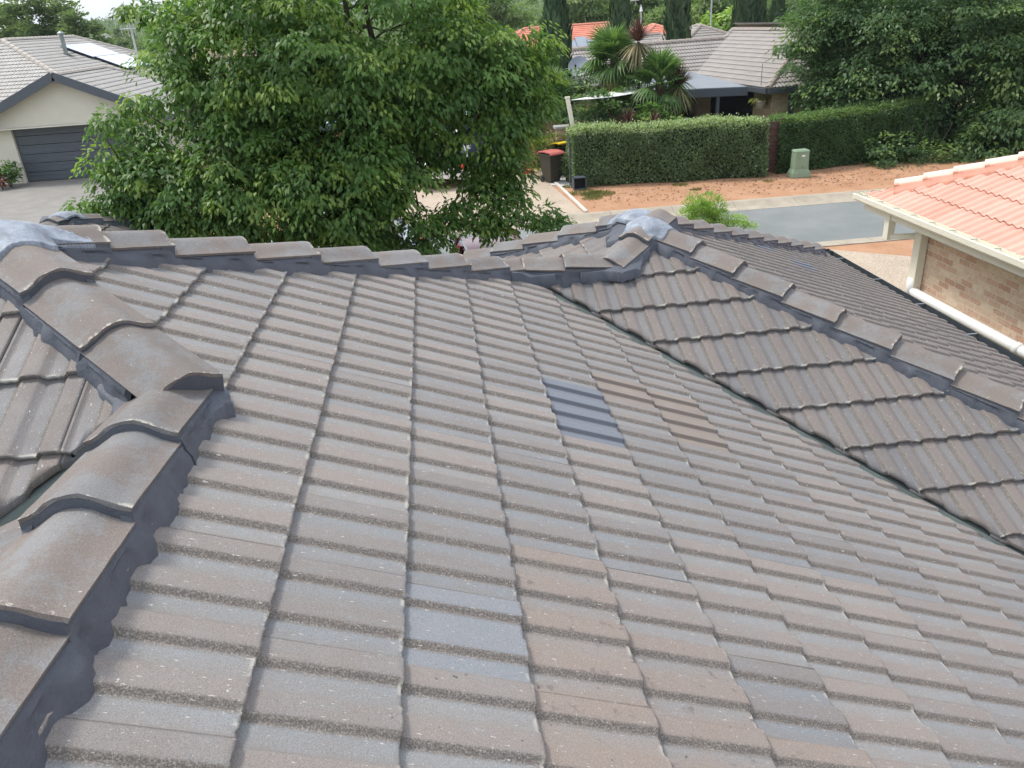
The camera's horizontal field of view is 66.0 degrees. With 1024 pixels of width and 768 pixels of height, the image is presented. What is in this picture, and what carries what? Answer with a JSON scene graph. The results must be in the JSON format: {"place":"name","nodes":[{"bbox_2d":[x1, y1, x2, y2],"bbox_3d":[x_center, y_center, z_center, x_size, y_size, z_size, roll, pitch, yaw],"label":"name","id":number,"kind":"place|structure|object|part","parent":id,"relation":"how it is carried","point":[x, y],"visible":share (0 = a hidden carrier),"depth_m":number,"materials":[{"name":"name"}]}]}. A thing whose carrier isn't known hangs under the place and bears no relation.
{"place":"outdoors","nodes":[
{"label":"outdoors","id":0,"kind":"place"},
{"bbox_2d":[0,176,169,223],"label":"driveway","id":1,"kind":"structure","parent":0,"point":[34,201],"depth_m":30.46,"materials":[{"name":"concrete"}]},
{"bbox_2d":[0,174,9,189],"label":"entry shrub","id":2,"kind":"object","parent":1,"relation":"on","point":[3,181],"visible":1,"depth_m":32.48,"materials":[{"name":"red plant"}]},
{"bbox_2d":[0,159,23,187],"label":"entry shrub","id":3,"kind":"object","parent":1,"relation":"on","point":[9,171],"visible":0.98,"depth_m":32.77,"materials":[{"name":"green plant"}]},
{"bbox_2d":[0,0,201,28],"label":"sky","id":4,"kind":"structure","parent":0,"point":[96,8],"materials":[{"name":"white"}]},
{"bbox_2d":[0,13,226,184],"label":"garage house","id":5,"kind":"structure","parent":0,"point":[55,90],"depth_m":33.74,"materials":[{"name":"grey tile"}]},
{"bbox_2d":[12,123,134,181],"bbox_3d":[-18.553,-9.979,33.727,4.820,2.228,0.070,-6,25,-4],"label":"garage door","id":6,"kind":"structure","parent":5,"relation":"in","point":[65,165],"depth_m":33.64,"materials":[{"name":"grey paint"}]},
{"bbox_2d":[452,231,523,254],"bbox_3d":[-0.398,-2.199,15.665,2.022,1.434,4.308,-6,25,-4],"label":"car","id":7,"kind":"object","parent":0,"point":[463,244],"visible":0.05,"depth_m":15.16,"materials":[{"name":"white paint"}]},
{"bbox_3d":[-0.329,-2.466,15.242,1.530,0.570,2.814,-7,25,-7],"label":"window","id":8,"kind":"part","parent":7,"relation":"part of","materials":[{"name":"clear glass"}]},
{"bbox_2d":[401,165,582,221],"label":"driveway","id":9,"kind":"structure","parent":0,"point":[545,190],"depth_m":25.47,"materials":[{"name":"concrete"}]},
{"bbox_2d":[419,130,470,187],"bbox_3d":[-2.541,-8.366,28.740,2.180,1.714,4.619,-6,25,-4],"label":"white suv","id":10,"kind":"object","parent":9,"relation":"on","point":[458,174],"visible":0.05,"depth_m":26.88,"materials":[{"name":"white paint"}]},
{"bbox_2d":[289,19,719,53],"bbox_3d":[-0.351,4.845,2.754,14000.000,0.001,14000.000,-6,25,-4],"label":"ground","id":11,"kind":"structure","parent":0,"point":[410,40],"depth_m":261.78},
{"bbox_2d":[106,25,126,39],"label":"leafy tree","id":12,"kind":"object","parent":11,"relation":"on","point":[116,31],"visible":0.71,"depth_m":149.26,"materials":[{"name":"green plant"}]},
{"bbox_2d":[124,27,137,40],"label":"leafy tree","id":13,"kind":"object","parent":11,"relation":"on","point":[135,36],"visible":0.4,"depth_m":166.96,"materials":[{"name":"green plant"}]},
{"bbox_2d":[142,27,155,42],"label":"leafy tree","id":14,"kind":"object","parent":11,"relation":"on","point":[146,34],"visible":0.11,"depth_m":158.51,"materials":[{"name":"green plant"}]},
{"bbox_2d":[0,0,814,50],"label":"wood","id":15,"kind":"object","parent":11,"relation":"on","point":[111,23],"visible":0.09,"depth_m":263.94,"materials":[{"name":"green plant"}]},
{"bbox_2d":[33,27,1023,210],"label":"lawn","id":16,"kind":"structure","parent":0,"point":[207,165],"depth_m":36.81,"materials":[{"name":"green plant"}]},
{"bbox_2d":[0,1,20,38],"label":"upright tree","id":17,"kind":"object","parent":16,"relation":"on","point":[3,32],"visible":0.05,"depth_m":68.92,"materials":[{"name":"green plant"}]},
{"bbox_2d":[0,0,34,36],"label":"upright tree","id":18,"kind":"object","parent":16,"relation":"on","point":[11,11],"visible":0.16,"depth_m":66.63,"materials":[{"name":"green plant"}]},
{"bbox_2d":[8,0,53,36],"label":"upright tree","id":19,"kind":"object","parent":16,"relation":"on","point":[36,11],"visible":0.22,"depth_m":65.62,"materials":[{"name":"green plant"}]},
{"bbox_2d":[37,2,61,35],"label":"upright tree","id":20,"kind":"object","parent":16,"relation":"on","point":[44,26],"visible":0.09,"depth_m":66.82,"materials":[{"name":"green plant"}]},
{"bbox_2d":[42,0,73,35],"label":"upright tree","id":21,"kind":"object","parent":16,"relation":"on","point":[55,10],"visible":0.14,"depth_m":65.51,"materials":[{"name":"green plant"}]},
{"bbox_2d":[54,0,95,38],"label":"upright tree","id":22,"kind":"object","parent":16,"relation":"on","point":[71,18],"visible":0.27,"depth_m":64.21,"materials":[{"name":"green plant"}]},
{"bbox_2d":[75,18,116,44],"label":"upright tree","id":23,"kind":"object","parent":16,"relation":"on","point":[98,28],"visible":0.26,"depth_m":65.10,"materials":[{"name":"green plant"}]},
{"bbox_2d":[114,31,134,48],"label":"leafy tree","id":24,"kind":"object","parent":16,"relation":"on","point":[123,43],"visible":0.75,"depth_m":114.66,"materials":[{"name":"green plant"}]},
{"bbox_2d":[126,41,148,50],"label":"leafy tree","id":25,"kind":"object","parent":16,"relation":"on","point":[137,46],"visible":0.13,"depth_m":88.74,"materials":[{"name":"green plant"}]},
{"bbox_2d":[137,44,157,53],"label":"leafy tree","id":26,"kind":"object","parent":16,"relation":"on","point":[151,50],"visible":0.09,"depth_m":80.11,"materials":[{"name":"green plant"}]},
{"bbox_2d":[159,48,256,87],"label":"brown roof house","id":27,"kind":"structure","parent":16,"relation":"on","point":[235,51],"depth_m":69.65,"materials":[{"name":"tile"}]},
{"bbox_2d":[321,102,542,165],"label":"blue roof house","id":28,"kind":"structure","parent":16,"relation":"on","point":[473,147],"depth_m":30.60,"materials":[{"name":"metal"}]},
{"bbox_2d":[417,123,503,165],"bbox_3d":[-2.608,-9.295,30.625,5.200,1.800,0.060,-6,25,-4],"label":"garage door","id":29,"kind":"structure","parent":28,"relation":"in","point":[473,146],"depth_m":30.72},
{"bbox_2d":[454,0,540,33],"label":"leafy tree","id":30,"kind":"object","parent":16,"relation":"on","point":[497,13],"visible":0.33,"depth_m":79.27,"materials":[{"name":"green plant"}]},
{"bbox_2d":[546,119,558,144],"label":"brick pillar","id":31,"kind":"structure","parent":16,"relation":"on","point":[549,128],"depth_m":29.63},
{"bbox_2d":[531,65,577,133],"bbox_3d":[1.422,-10.225,29.756,2.251,3.771,2.525,-6,25,-4],"label":"fan palm","id":32,"kind":"object","parent":16,"relation":"on","point":[564,90],"visible":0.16,"depth_m":29.11,"materials":[{"name":"green plant"}]},
{"bbox_2d":[538,0,575,124],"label":"cypress tree","id":33,"kind":"object","parent":16,"relation":"on","point":[555,11],"visible":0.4,"depth_m":33.03,"materials":[{"name":"green plant"}]},
{"bbox_2d":[553,124,569,145],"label":"brick pillar","id":34,"kind":"structure","parent":16,"relation":"on","point":[560,129],"depth_m":28.36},
{"bbox_2d":[568,137,571,184],"bbox_3d":[2.029,-7.968,27.442,0.092,1.560,2.726,-2,25,5],"label":"dark fence","id":35,"kind":"object","parent":16,"relation":"on","point":[570,157],"visible":0.69,"depth_m":26.21,"materials":[{"name":"grey metal"}]},
{"bbox_2d":[515,21,635,46],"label":"red roof house","id":36,"kind":"structure","parent":16,"relation":"on","point":[580,35],"depth_m":66.80,"materials":[{"name":"orange tile"}]},
{"bbox_2d":[566,0,609,23],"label":"leafy tree","id":37,"kind":"object","parent":16,"relation":"on","point":[581,8],"visible":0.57,"depth_m":83.10,"materials":[{"name":"green plant"}]},
{"bbox_2d":[559,67,635,123],"bbox_3d":[2.665,-9.982,29.483,2.738,3.416,4.446,-11,26,-15],"label":"green shrub","id":38,"kind":"object","parent":16,"relation":"on","point":[594,112],"visible":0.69,"depth_m":28.18,"materials":[{"name":"green plant"}]},
{"bbox_2d":[577,19,646,122],"bbox_3d":[3.782,-11.222,30.120,2.922,4.973,2.706,7,27,22],"label":"fan palm","id":39,"kind":"object","parent":16,"relation":"on","point":[610,43],"visible":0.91,"depth_m":29.18,"materials":[{"name":"green plant"}]},
{"bbox_2d":[607,0,631,38],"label":"cypress tree","id":40,"kind":"object","parent":16,"relation":"on","point":[620,11],"visible":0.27,"depth_m":43.44,"materials":[{"name":"green plant"}]},
{"bbox_2d":[615,105,662,123],"bbox_3d":[4.514,-8.650,27.593,2.535,2.367,1.504,-6,25,-4],"label":"red flax","id":41,"kind":"object","parent":16,"relation":"on","point":[628,117],"visible":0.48,"depth_m":27.23,"materials":[{"name":"red plant"}]},
{"bbox_2d":[620,16,661,122],"bbox_3d":[4.593,-10.930,29.271,1.767,5.053,1.896,20,34,40],"label":"cordyline","id":42,"kind":"object","parent":16,"relation":"on","point":[637,49],"visible":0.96,"depth_m":28.42,"materials":[{"name":"brown plant"}]},
{"bbox_2d":[610,79,684,121],"bbox_3d":[4.757,-9.567,28.800,2.214,2.998,3.356,-22,31,-33],"label":"green shrub","id":43,"kind":"object","parent":16,"relation":"on","point":[646,113],"visible":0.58,"depth_m":28.36,"materials":[{"name":"green plant"}]},
{"bbox_2d":[630,0,666,25],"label":"leafy tree","id":44,"kind":"object","parent":16,"relation":"on","point":[647,5],"visible":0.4,"depth_m":82.06,"materials":[{"name":"green plant"}]},
{"bbox_2d":[634,33,663,42],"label":"grey roof house","id":45,"kind":"structure","parent":16,"relation":"on","point":[655,36],"depth_m":55.36,"materials":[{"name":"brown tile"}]},
{"bbox_2d":[642,4,665,26],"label":"bushy tree","id":46,"kind":"object","parent":16,"relation":"on","point":[657,19],"visible":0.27,"depth_m":76.21,"materials":[{"name":"green plant"}]},
{"bbox_2d":[643,23,665,33],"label":"red roof house","id":47,"kind":"structure","parent":16,"relation":"on","point":[659,28],"depth_m":62.06,"materials":[{"name":"orange tile"}]},
{"bbox_2d":[623,42,695,118],"bbox_3d":[5.488,-10.403,29.140,2.688,4.132,2.344,-6,25,-4],"label":"fan palm","id":48,"kind":"object","parent":16,"relation":"on","point":[658,67],"visible":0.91,"depth_m":28.44,"materials":[{"name":"green plant"}]},
{"bbox_2d":[662,0,691,39],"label":"cypress tree","id":49,"kind":"object","parent":16,"relation":"on","point":[676,22],"visible":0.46,"depth_m":44.76,"materials":[{"name":"green plant"}]},
{"bbox_2d":[665,61,699,116],"bbox_3d":[6.118,-10.112,29.170,1.842,3.482,1.644,-6,25,-4],"label":"cordyline","id":50,"kind":"object","parent":16,"relation":"on","point":[680,81],"visible":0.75,"depth_m":28.65,"materials":[{"name":"green plant"}]},
{"bbox_2d":[654,23,726,57],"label":"pyramid roof house","id":51,"kind":"structure","parent":16,"relation":"on","point":[698,30],"depth_m":50.30,"materials":[{"name":"grey tile"}]},
{"bbox_2d":[690,0,704,25],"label":"bushy tree","id":52,"kind":"object","parent":16,"relation":"on","point":[692,1],"visible":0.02,"depth_m":77.92,"materials":[{"name":"green plant"}]},
{"bbox_2d":[704,0,711,25],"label":"tv antenna","id":53,"kind":"object","parent":16,"relation":"on","point":[710,13],"visible":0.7,"depth_m":56.37,"materials":[{"name":"metal"}]},
{"bbox_2d":[690,0,733,26],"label":"leafy tree","id":54,"kind":"object","parent":16,"relation":"on","point":[700,8],"visible":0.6,"depth_m":71.81,"materials":[{"name":"green plant"}]},
{"bbox_2d":[699,6,732,31],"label":"bushy tree","id":55,"kind":"object","parent":16,"relation":"on","point":[726,24],"visible":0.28,"depth_m":58.14,"materials":[{"name":"green plant"}]},
{"bbox_2d":[543,22,914,138],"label":"house","id":56,"kind":"structure","parent":16,"relation":"on","point":[729,72],"depth_m":33.52,"materials":[{"name":"grey tile"}]},
{"bbox_2d":[568,56,586,80],"bbox_3d":[2.651,-12.606,32.089,0.728,1.368,0.698,-19,29,-29],"label":"satellite dish","id":57,"kind":"object","parent":56,"relation":"attached to","point":[576,62],"visible":0.66,"depth_m":32.07,"materials":[{"name":"grey metal"}]},
{"bbox_2d":[597,88,689,123],"bbox_3d":[5.984,-12.421,35.658,4.400,2.150,0.100,-9,26,-11],"label":"window","id":58,"kind":"structure","parent":56,"relation":"in","point":[684,115],"depth_m":35.70,"materials":[{"name":"black glass"}]},
{"bbox_2d":[710,92,753,117],"bbox_3d":[9.175,-11.451,33.094,0.060,2.000,3.600,-9,26,-11],"label":"window","id":59,"kind":"structure","parent":56,"relation":"in","point":[740,105],"depth_m":32.66,"materials":[{"name":"black glass"}]},
{"bbox_2d":[748,64,771,107],"bbox_3d":[9.425,-11.257,29.840,0.987,1.628,0.756,-3,25,1],"label":"hanging basket","id":60,"kind":"object","parent":56,"relation":"hanging from","point":[760,102],"visible":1,"depth_m":29.99,"materials":[{"name":"green plant"}]},
{"bbox_2d":[731,0,758,27],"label":"cypress tree","id":61,"kind":"object","parent":16,"relation":"on","point":[743,11],"visible":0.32,"depth_m":46.82,"materials":[{"name":"green plant"}]},
{"bbox_2d":[755,0,767,48],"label":"cypress tree","id":62,"kind":"object","parent":16,"relation":"on","point":[762,9],"visible":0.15,"depth_m":47.32,"materials":[{"name":"green plant"}]},
{"bbox_2d":[766,0,787,22],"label":"cypress tree","id":63,"kind":"object","parent":16,"relation":"on","point":[774,11],"visible":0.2,"depth_m":48.91,"materials":[{"name":"green plant"}]},
{"bbox_2d":[771,13,813,22],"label":"leafy tree","id":64,"kind":"object","parent":16,"relation":"on","point":[776,20],"depth_m":44.44,"materials":[{"name":"green plant"}]},
{"bbox_2d":[785,0,826,17],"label":"leafy tree","id":65,"kind":"object","parent":16,"relation":"on","point":[793,4],"visible":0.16,"depth_m":55.96,"materials":[{"name":"green plant"}]},
{"bbox_2d":[814,0,942,47],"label":"leafy tree","id":66,"kind":"object","parent":16,"relation":"on","point":[884,15],"visible":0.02,"depth_m":58.59,"materials":[{"name":"green plant"}]},
{"bbox_2d":[765,0,1023,152],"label":"shade tree","id":67,"kind":"object","parent":16,"relation":"on","point":[944,62],"visible":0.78,"depth_m":27.31,"materials":[{"name":"green plant"}]},
{"bbox_2d":[213,144,1016,233],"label":"verge","id":68,"kind":"structure","parent":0,"point":[737,190],"depth_m":24.87,"materials":[{"name":"orange soil"}]},
{"bbox_2d":[541,173,571,186],"bbox_3d":[1.544,-7.209,27.711,0.750,0.001,3.250,-6,25,-4],"label":"gravel strip","id":69,"kind":"object","parent":68,"relation":"on","point":[562,181],"visible":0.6,"depth_m":27.19,"materials":[{"name":"white gravel"}]},
{"bbox_2d":[522,130,566,173],"bbox_3d":[1.224,-8.258,28.181,1.505,1.575,1.757,15,31,35],"label":"citrus bush","id":70,"kind":"object","parent":69,"relation":"on","point":[545,148],"visible":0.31,"depth_m":27.98,"materials":[{"name":"green plant"}]},
{"bbox_2d":[537,149,564,181],"bbox_3d":[1.344,-7.497,27.123,0.620,1.059,0.817,-19,29,-29],"label":"wheelie bin","id":71,"kind":"object","parent":69,"relation":"on","point":[550,161],"visible":0.99,"depth_m":26.92,"materials":[{"name":"brown plastic"}]},
{"bbox_2d":[545,141,566,174],"bbox_3d":[1.659,-8.088,28.186,0.620,1.187,0.799,-20,30,-31],"label":"wheelie bin","id":72,"kind":"object","parent":69,"relation":"on","point":[561,148],"visible":0.24,"depth_m":27.88,"materials":[{"name":"yellow plastic"}]},
{"bbox_2d":[558,152,568,180],"bbox_3d":[1.823,-7.469,27.051,0.617,1.025,0.696,-14,27,-20],"label":"green shrub","id":73,"kind":"object","parent":69,"relation":"on","point":[566,166],"visible":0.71,"depth_m":26.93,"materials":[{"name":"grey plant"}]},
{"bbox_2d":[565,96,574,125],"bbox_3d":[2.158,-8.662,27.357,0.557,2.508,0.160,-6,25,-4],"label":"sail post","id":74,"kind":"object","parent":68,"relation":"on","point":[569,109],"visible":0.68,"depth_m":26.95,"materials":[{"name":"white metal"}]},
{"bbox_2d":[573,82,654,99],"bbox_3d":[4.168,-10.648,28.599,1.423,0.233,5.702,13,30,31],"label":"shade sail","id":75,"kind":"object","parent":74,"relation":"attached to","point":[627,91],"visible":0.6,"depth_m":28.59,"materials":[{"name":"white fabric"}]},
{"bbox_2d":[554,182,587,212],"bbox_3d":[1.828,-5.951,24.947,0.090,0.060,4.554,-7,25,-6],"label":"edging strip","id":76,"kind":"object","parent":68,"relation":"on","point":[573,199],"visible":1,"depth_m":24.58,"materials":[{"name":"beige concrete"}]},
{"bbox_2d":[572,175,586,189],"bbox_3d":[2.212,-6.612,25.898,0.430,0.400,0.300,-6,25,-4],"label":"drain box","id":77,"kind":"object","parent":68,"relation":"on","point":[579,182],"visible":0.99,"depth_m":25.87,"materials":[{"name":"grey paint"}]},
{"bbox_2d":[565,112,769,186],"bbox_3d":[5.099,-7.818,26.224,6.660,2.109,1.606,-3,25,3],"label":"clipped hedge","id":78,"kind":"object","parent":68,"relation":"on","point":[715,147],"visible":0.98,"depth_m":25.77,"materials":[{"name":"green plant"}]},
{"bbox_2d":[563,179,774,199],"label":"grass","id":79,"kind":"structure","parent":68,"relation":"on","point":[594,196],"depth_m":25.18,"materials":[{"name":"green plant"}]},
{"bbox_2d":[575,161,934,207],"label":"leaf litter","id":80,"kind":"object","parent":68,"relation":"on","point":[764,186],"visible":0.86,"depth_m":24.86,"materials":[{"name":"brown plant"}]},
{"bbox_2d":[763,118,783,171],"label":"slat gate","id":81,"kind":"structure","parent":68,"relation":"on","point":[773,139],"depth_m":25.96,"materials":[{"name":"brown wood"}]},
{"bbox_2d":[787,148,810,177],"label":"service pillar","id":82,"kind":"structure","parent":68,"relation":"on","point":[799,165],"depth_m":25.41,"materials":[{"name":"green plastic"}]},
{"bbox_2d":[798,153,807,167],"bbox_3d":[9.360,-7.183,25.338,0.300,0.440,0.008,-6,25,-4],"label":"door","id":83,"kind":"structure","parent":82,"relation":"in","point":[802,161],"depth_m":25.33,"materials":[{"name":"green plastic"}]},
{"bbox_2d":[766,90,938,173],"bbox_3d":[11.631,-8.657,26.960,6.442,2.224,1.489,-10,26,-13],"label":"clipped hedge","id":84,"kind":"object","parent":68,"relation":"on","point":[829,137],"visible":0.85,"depth_m":26.48,"materials":[{"name":"green plant"}]},
{"bbox_2d":[855,121,959,169],"bbox_3d":[13.500,-7.552,26.636,3.620,2.273,2.192,-6,25,-4],"label":"understorey shrub","id":85,"kind":"object","parent":68,"relation":"on","point":[888,160],"visible":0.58,"depth_m":26.39,"materials":[{"name":"green plant"}]},
{"bbox_2d":[934,33,1023,163],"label":"side tree","id":86,"kind":"object","parent":68,"relation":"on","point":[1008,121],"visible":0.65,"depth_m":26.23,"materials":[{"name":"green plant"}]},
{"bbox_2d":[425,201,914,253],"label":"road","id":87,"kind":"structure","parent":0,"point":[832,221],"depth_m":20.91,"materials":[{"name":"grey asphalt"}]},
{"bbox_2d":[271,212,421,249],"bbox_3d":[-4.336,-3.329,18.570,4.520,1.475,2.100,-6,25,-4],"label":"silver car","id":88,"kind":"object","parent":87,"relation":"on","point":[399,220],"visible":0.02,"depth_m":18.19,"materials":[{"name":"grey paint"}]},
{"bbox_3d":[-4.067,-3.735,18.412,3.015,0.610,1.602,-6,25,-4],"label":"window","id":89,"kind":"part","parent":88,"relation":"part of","materials":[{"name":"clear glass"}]},
{"bbox_2d":[426,188,885,234],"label":"kerb","id":90,"kind":"structure","parent":87,"relation":"on","point":[774,202],"depth_m":22.89,"materials":[{"name":"concrete"}]},
{"bbox_2d":[811,236,910,246],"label":"kerb","id":91,"kind":"structure","parent":87,"relation":"on","point":[851,241],"depth_m":18.64,"materials":[{"name":"concrete"}]},
{"bbox_2d":[824,239,913,255],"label":"verge","id":92,"kind":"structure","parent":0,"point":[902,247],"depth_m":18.17,"materials":[{"name":"orange soil"}]},
{"bbox_2d":[59,0,577,254],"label":"street tree","id":93,"kind":"object","parent":92,"relation":"on","point":[364,175],"visible":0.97,"depth_m":11.95,"materials":[{"name":"green plant"}]},
{"bbox_2d":[675,190,758,229],"bbox_3d":[4.720,-3.752,18.194,1.986,1.520,0.972,-6,25,-4],"label":"lime bush","id":94,"kind":"object","parent":92,"relation":"on","point":[703,208],"visible":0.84,"depth_m":17.95,"materials":[{"name":"green plant"}]},
{"bbox_2d":[830,249,910,291],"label":"driveway","id":95,"kind":"structure","parent":0,"point":[892,269],"depth_m":16.98,"materials":[{"name":"concrete"}]},
{"bbox_2d":[852,151,1023,358],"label":"brick neighbour house","id":96,"kind":"structure","parent":0,"point":[965,223],"depth_m":10.75,"materials":[{"name":"ceramic"}]},
{"label":"lawn","id":97,"kind":"structure","parent":0,"visible":0},
{"bbox_2d":[0,209,1023,767],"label":"tiled roof house","id":98,"kind":"structure","parent":97,"relation":"on","point":[646,489],"depth_m":2.66,"materials":[{"name":"grey tile"}]}
]}

